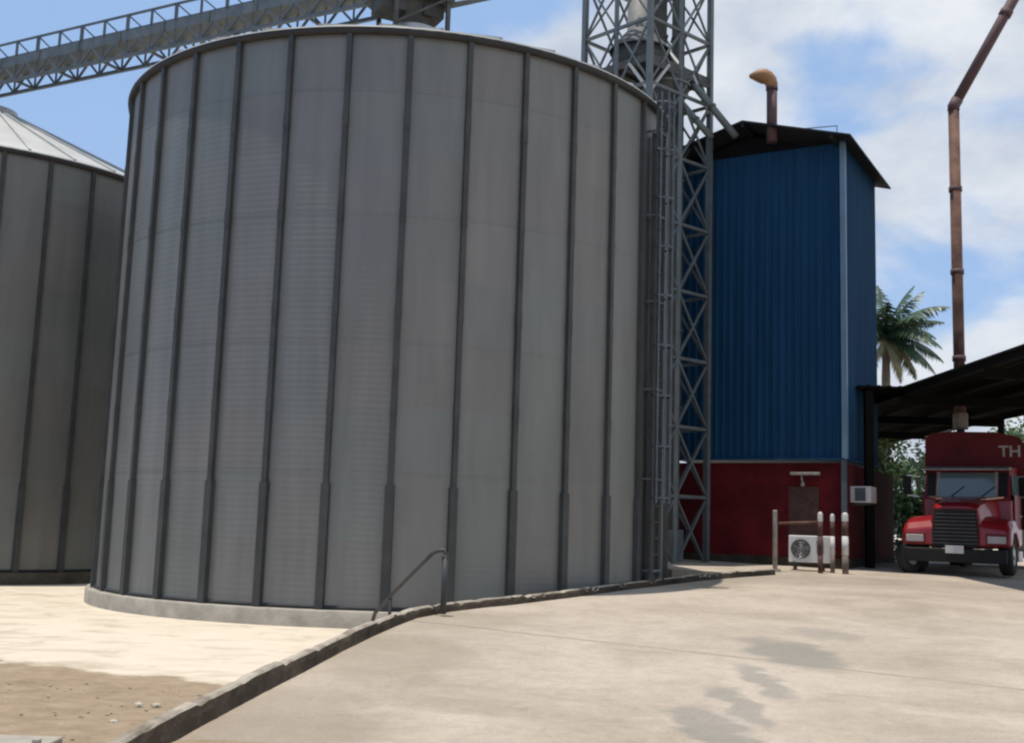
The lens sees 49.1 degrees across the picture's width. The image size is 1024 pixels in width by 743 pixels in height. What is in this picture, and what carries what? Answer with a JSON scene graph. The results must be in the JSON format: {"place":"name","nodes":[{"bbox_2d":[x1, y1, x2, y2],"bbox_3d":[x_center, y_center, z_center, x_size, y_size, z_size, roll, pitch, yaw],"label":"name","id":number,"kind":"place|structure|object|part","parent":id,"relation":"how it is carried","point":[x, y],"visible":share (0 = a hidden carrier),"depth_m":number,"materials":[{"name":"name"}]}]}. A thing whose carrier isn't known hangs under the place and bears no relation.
{"place":"outdoors","nodes":[
{"label":"outdoors","id":0,"kind":"place"},
{"bbox_2d":[4,677,200,739],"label":"gravel","id":1,"kind":"structure","parent":0,"point":[81,716],"depth_m":9.29,"materials":[{"name":"gravel"}]},
{"bbox_2d":[0,0,375,97],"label":"conveyor bridge","id":2,"kind":"structure","parent":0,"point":[177,32],"depth_m":28.92,"materials":[{"name":"grey metal"}]},
{"bbox_2d":[0,538,997,742],"bbox_3d":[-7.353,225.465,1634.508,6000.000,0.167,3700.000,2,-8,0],"label":"ground","id":3,"kind":"structure","parent":0,"point":[64,637],"depth_m":13.23,"materials":[{"name":"beige concrete"}]},
{"bbox_2d":[0,735,62,742],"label":"concrete slab","id":4,"kind":"structure","parent":3,"relation":"on","point":[24,739],"depth_m":7.29,"materials":[{"name":"grey concrete"}]},
{"bbox_2d":[0,105,124,584],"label":"grain silo","id":5,"kind":"object","parent":3,"relation":"on","point":[61,199],"visible":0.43,"depth_m":26.52,"materials":[{"name":"metal"}]},
{"bbox_2d":[109,719,117,722],"bbox_3d":[-3.055,2.685,8.589,0.069,0.042,0.065,2,-8,0],"label":"stone","id":6,"kind":"object","parent":3,"relation":"on","point":[113,721],"visible":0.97,"depth_m":8.57,"materials":[{"name":"grey stone"}]},
{"bbox_2d":[135,701,142,706],"bbox_3d":[-3.209,2.865,9.634,0.071,0.055,0.079,4,-8,-13],"label":"stone","id":7,"kind":"object","parent":3,"relation":"on","point":[139,704],"visible":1,"depth_m":9.61,"materials":[{"name":"grey stone"}]},
{"bbox_2d":[151,703,161,707],"bbox_3d":[-3.069,2.880,9.665,0.092,0.045,0.056,2,-8,0],"label":"stone","id":8,"kind":"object","parent":3,"relation":"on","point":[156,705],"visible":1,"depth_m":9.65,"materials":[{"name":"grey stone"}]},
{"bbox_2d":[84,22,675,628],"bbox_3d":[-2.462,-1.311,24.485,11.940,12.904,11.940,2,-8,0],"label":"grain silo","id":9,"kind":"object","parent":3,"relation":"on","point":[390,308],"visible":0.94,"depth_m":19.15,"materials":[{"name":"metal"}]},
{"bbox_2d":[365,0,454,30],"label":"drive machine","id":10,"kind":"object","parent":9,"relation":"on","point":[426,12],"visible":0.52,"depth_m":25.11,"materials":[{"name":"metal"}]},
{"bbox_2d":[444,0,488,9],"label":"feed spout","id":11,"kind":"object","parent":10,"relation":"attached to","point":[459,3],"visible":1,"depth_m":25.86,"materials":[{"name":"grey metal"}]},
{"bbox_2d":[371,548,448,620],"bbox_3d":[-1.530,3.192,16.057,0.166,1.358,1.851,9,-10,-41],"label":"handrail","id":12,"kind":"object","parent":3,"relation":"on","point":[444,576],"visible":0.89,"depth_m":15.57,"materials":[{"name":"metal"}]},
{"bbox_2d":[108,569,775,742],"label":"kerb","id":13,"kind":"structure","parent":3,"relation":"on","point":[178,722],"depth_m":10.76,"materials":[{"name":"grey concrete"}]},
{"bbox_2d":[0,0,1023,537],"label":"sky","id":14,"kind":"structure","parent":0,"point":[887,73],"materials":[{"name":"blue"}]},
{"bbox_2d":[179,556,1023,742],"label":"road","id":15,"kind":"structure","parent":0,"point":[893,652],"depth_m":11.52,"materials":[{"name":"beige concrete"}]},
{"bbox_2d":[581,0,713,563],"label":"elevator tower","id":16,"kind":"structure","parent":15,"relation":"on","point":[647,65],"depth_m":28.74,"materials":[{"name":"grey metal"}]},
{"bbox_2d":[609,0,668,64],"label":"collector drum","id":17,"kind":"object","parent":16,"relation":"on","point":[632,34],"visible":0.29,"depth_m":29.49,"materials":[{"name":"metal"}]},
{"bbox_2d":[640,69,690,125],"bbox_3d":[4.011,-7.002,29.339,1.320,1.450,1.320,2,-8,0],"label":"distributor","id":18,"kind":"object","parent":16,"relation":"hanging from","point":[667,79],"visible":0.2,"depth_m":28.90,"materials":[{"name":"metal"}]},
{"bbox_2d":[683,100,713,139],"bbox_3d":[4.596,-6.777,29.160,1.335,1.565,0.220,1,-8,5],"label":"grain spout","id":19,"kind":"object","parent":16,"relation":"attached to","point":[702,127],"visible":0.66,"depth_m":29.02,"materials":[{"name":"grey metal"}]},
{"bbox_2d":[666,47,738,138],"bbox_3d":[4.935,-7.295,29.333,1.990,2.553,0.247,1,-8,9],"label":"grain spout","id":20,"kind":"object","parent":16,"relation":"attached to","point":[714,110],"visible":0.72,"depth_m":29.16,"materials":[{"name":"grey metal"}]},
{"bbox_2d":[665,0,685,561],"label":"bucket elevator","id":21,"kind":"object","parent":15,"relation":"on","point":[675,51],"visible":0.23,"depth_m":29.04,"materials":[{"name":"metal"}]},
{"bbox_2d":[773,510,780,571],"bbox_3d":[6.044,3.913,25.734,0.220,1.448,0.220,2,-8,0],"label":"guard post","id":22,"kind":"object","parent":15,"relation":"on","point":[775,541],"visible":0.78,"depth_m":25.69,"materials":[{"name":"grey metal"}]},
{"bbox_2d":[778,521,817,524],"bbox_3d":[6.690,3.523,26.068,1.038,0.130,0.070,3,-8,-8],"label":"pipe rail","id":23,"kind":"object","parent":22,"relation":"attached to","point":[798,522],"visible":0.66,"depth_m":26.04,"materials":[{"name":"brown metal"}]},
{"bbox_2d":[679,120,894,568],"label":"machine house","id":24,"kind":"structure","parent":15,"relation":"on","point":[794,343],"depth_m":28.70,"materials":[{"name":"blue metal"}]},
{"bbox_2d":[749,68,777,143],"bbox_3d":[6.508,-6.890,28.982,0.743,1.965,0.394,2,-8,0],"label":"gooseneck vent","id":25,"kind":"object","parent":24,"relation":"on","point":[767,78],"visible":1,"depth_m":28.90,"materials":[{"name":"brown metal"}]},
{"bbox_2d":[789,487,818,535],"bbox_3d":[7.216,3.528,27.705,0.750,1.350,0.030,-3,-9,30],"label":"door","id":26,"kind":"structure","parent":24,"relation":"in","point":[803,501],"depth_m":27.70,"materials":[{"name":"brown paint"}]},
{"bbox_2d":[790,472,819,486],"bbox_3d":[7.257,2.668,27.643,0.720,0.355,0.260,-3,-9,30],"label":"wall lamp","id":27,"kind":"object","parent":24,"relation":"attached to","point":[805,473],"visible":1,"depth_m":27.58,"materials":[{"name":"white metal"}]},
{"bbox_2d":[850,486,876,505],"bbox_3d":[8.741,3.108,27.866,0.500,0.478,0.688,-3,-9,30],"label":"window air conditioner","id":28,"kind":"object","parent":24,"relation":"attached to","point":[865,495],"depth_m":27.61,"materials":[{"name":"white paint"}]},
{"bbox_2d":[789,535,829,570],"bbox_3d":[6.997,4.265,26.278,0.950,0.811,0.372,-2,-9,24],"label":"air conditioner condenser","id":29,"kind":"object","parent":15,"relation":"on","point":[803,548],"visible":0.95,"depth_m":26.16,"materials":[{"name":"white metal"}]},
{"bbox_2d":[818,512,822,573],"bbox_3d":[7.057,3.938,25.634,0.119,1.445,0.119,2,-8,0],"label":"bollard","id":30,"kind":"object","parent":15,"relation":"on","point":[820,542],"visible":0.94,"depth_m":25.59,"materials":[{"name":"brown metal"}]},
{"bbox_2d":[830,514,834,572],"bbox_3d":[7.391,3.987,25.831,0.103,1.406,0.103,2,-8,0],"label":"bollard","id":31,"kind":"object","parent":15,"relation":"on","point":[832,543],"visible":0.94,"depth_m":25.80,"materials":[{"name":"white metal"}]},
{"bbox_2d":[842,512,848,573],"bbox_3d":[7.627,3.954,25.635,0.148,1.449,0.148,2,-8,0],"label":"bollard","id":32,"kind":"object","parent":15,"relation":"on","point":[845,553],"visible":0.92,"depth_m":25.58,"materials":[{"name":"white metal"}]},
{"bbox_2d":[862,438,930,546],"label":"tree","id":33,"kind":"object","parent":15,"relation":"on","point":[896,470],"visible":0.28,"depth_m":42.43,"materials":[{"name":"green plant"}]},
{"bbox_2d":[896,542,920,572],"bbox_3d":[9.465,4.423,26.738,0.760,0.760,0.220,7,-18,-35],"label":"wheel","id":34,"kind":"object","parent":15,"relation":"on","point":[905,565],"visible":0.65,"depth_m":26.55,"materials":[{"name":"rubber"}]},
{"bbox_2d":[876,286,949,461],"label":"palm tree","id":35,"kind":"object","parent":15,"relation":"on","point":[895,335],"visible":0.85,"depth_m":46.31,"materials":[{"name":"green plant"}]},
{"bbox_2d":[893,487,936,558],"bbox_3d":[13.632,5.130,37.523,2.402,2.727,2.765,2,-8,0],"label":"tree","id":36,"kind":"object","parent":15,"relation":"on","point":[906,508],"visible":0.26,"depth_m":37.17,"materials":[{"name":"green plant"}]},
{"bbox_2d":[893,430,956,535],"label":"tree","id":37,"kind":"object","parent":15,"relation":"on","point":[919,465],"visible":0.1,"depth_m":46.53,"materials":[{"name":"green plant"}]},
{"bbox_2d":[856,344,1023,567],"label":"open shed","id":38,"kind":"structure","parent":15,"relation":"on","point":[987,391],"depth_m":28.36,"materials":[{"name":"black metal"}]},
{"bbox_2d":[902,429,1023,575],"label":"truck","id":39,"kind":"object","parent":15,"relation":"on","point":[973,500],"visible":0.98,"depth_m":27.09,"materials":[{"name":"red paint"}]},
{"bbox_3d":[10.503,2.823,28.032,0.200,0.592,0.203,-3,-9,32],"label":"quarter window","id":40,"kind":"part","parent":39,"relation":"part of","materials":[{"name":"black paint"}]},
{"bbox_3d":[11.914,2.750,27.161,0.200,0.592,0.203,-3,-9,32],"label":"quarter window","id":41,"kind":"part","parent":39,"relation":"part of","materials":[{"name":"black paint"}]},
{"bbox_3d":[12.379,3.382,27.467,0.120,1.625,0.950,-3,-9,32],"label":"door","id":42,"kind":"part","parent":39,"relation":"part of","materials":[{"name":"red paint"}]},
{"bbox_2d":[947,0,1018,566],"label":"exhaust stack","id":43,"kind":"object","parent":15,"relation":"on","point":[960,414],"visible":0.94,"depth_m":30.47,"materials":[{"name":"metal"}]},
{"bbox_2d":[988,421,1023,557],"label":"tree","id":44,"kind":"object","parent":15,"relation":"on","point":[1012,430],"visible":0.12,"depth_m":49.38,"materials":[{"name":"green plant"}]},
{"bbox_2d":[1008,417,1023,442],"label":"tree","id":45,"kind":"object","parent":15,"relation":"on","point":[1021,426],"visible":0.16,"depth_m":52.31,"materials":[{"name":"green plant"}]}
]}

